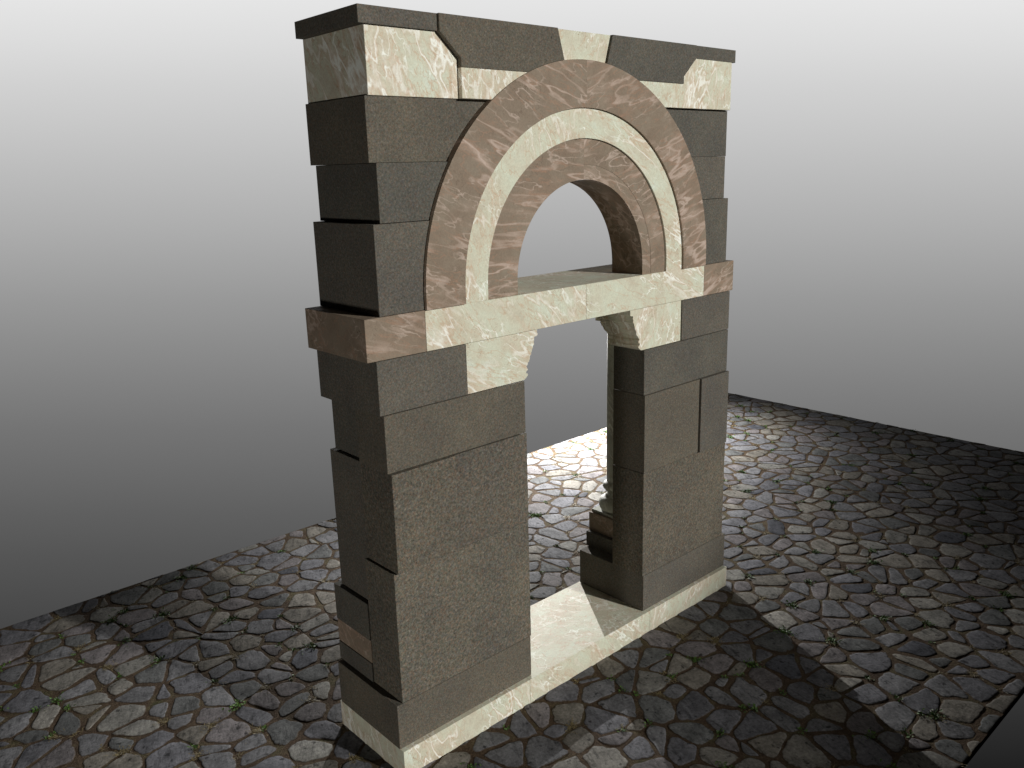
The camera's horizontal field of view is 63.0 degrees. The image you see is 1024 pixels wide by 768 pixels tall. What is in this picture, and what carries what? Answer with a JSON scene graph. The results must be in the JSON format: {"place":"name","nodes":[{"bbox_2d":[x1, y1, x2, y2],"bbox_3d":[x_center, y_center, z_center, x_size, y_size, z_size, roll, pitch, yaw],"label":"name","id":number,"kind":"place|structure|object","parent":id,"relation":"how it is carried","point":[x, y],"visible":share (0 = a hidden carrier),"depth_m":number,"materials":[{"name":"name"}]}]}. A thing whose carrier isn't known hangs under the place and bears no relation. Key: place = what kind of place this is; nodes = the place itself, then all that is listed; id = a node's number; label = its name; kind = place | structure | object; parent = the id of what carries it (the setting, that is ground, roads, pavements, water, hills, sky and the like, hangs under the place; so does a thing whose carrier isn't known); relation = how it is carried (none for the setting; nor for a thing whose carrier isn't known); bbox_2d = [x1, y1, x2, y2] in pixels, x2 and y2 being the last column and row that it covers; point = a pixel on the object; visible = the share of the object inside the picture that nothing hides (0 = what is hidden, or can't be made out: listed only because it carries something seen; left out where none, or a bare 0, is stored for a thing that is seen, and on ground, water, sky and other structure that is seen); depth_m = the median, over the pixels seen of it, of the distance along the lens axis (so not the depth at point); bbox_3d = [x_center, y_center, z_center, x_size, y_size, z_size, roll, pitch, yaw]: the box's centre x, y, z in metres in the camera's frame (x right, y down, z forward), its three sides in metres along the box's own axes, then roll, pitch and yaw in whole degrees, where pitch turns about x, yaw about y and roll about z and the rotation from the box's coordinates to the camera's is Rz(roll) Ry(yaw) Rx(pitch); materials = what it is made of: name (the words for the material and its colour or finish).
{"place":"outdoors","nodes":[
{"label":"outdoors","id":0,"kind":"place"},
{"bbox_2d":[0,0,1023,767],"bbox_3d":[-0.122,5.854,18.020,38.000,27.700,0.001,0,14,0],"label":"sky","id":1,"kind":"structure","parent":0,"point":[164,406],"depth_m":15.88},
{"bbox_2d":[0,393,1023,767],"bbox_3d":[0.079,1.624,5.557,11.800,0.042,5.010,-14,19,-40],"label":"ground","id":2,"kind":"structure","parent":0,"point":[696,707],"depth_m":5.34,"materials":[{"name":"stone"}]},
{"bbox_2d":[0,404,1023,767],"bbox_3d":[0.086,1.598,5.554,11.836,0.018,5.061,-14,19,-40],"label":"weeds","id":3,"kind":"object","parent":2,"relation":"on","point":[748,664],"visible":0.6,"depth_m":5.43,"materials":[{"name":"green plant"}]},
{"bbox_2d":[294,3,735,767],"bbox_3d":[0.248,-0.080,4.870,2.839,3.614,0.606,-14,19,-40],"label":"stone portal","id":4,"kind":"object","parent":2,"relation":"on","point":[450,153],"visible":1,"depth_m":4.24,"materials":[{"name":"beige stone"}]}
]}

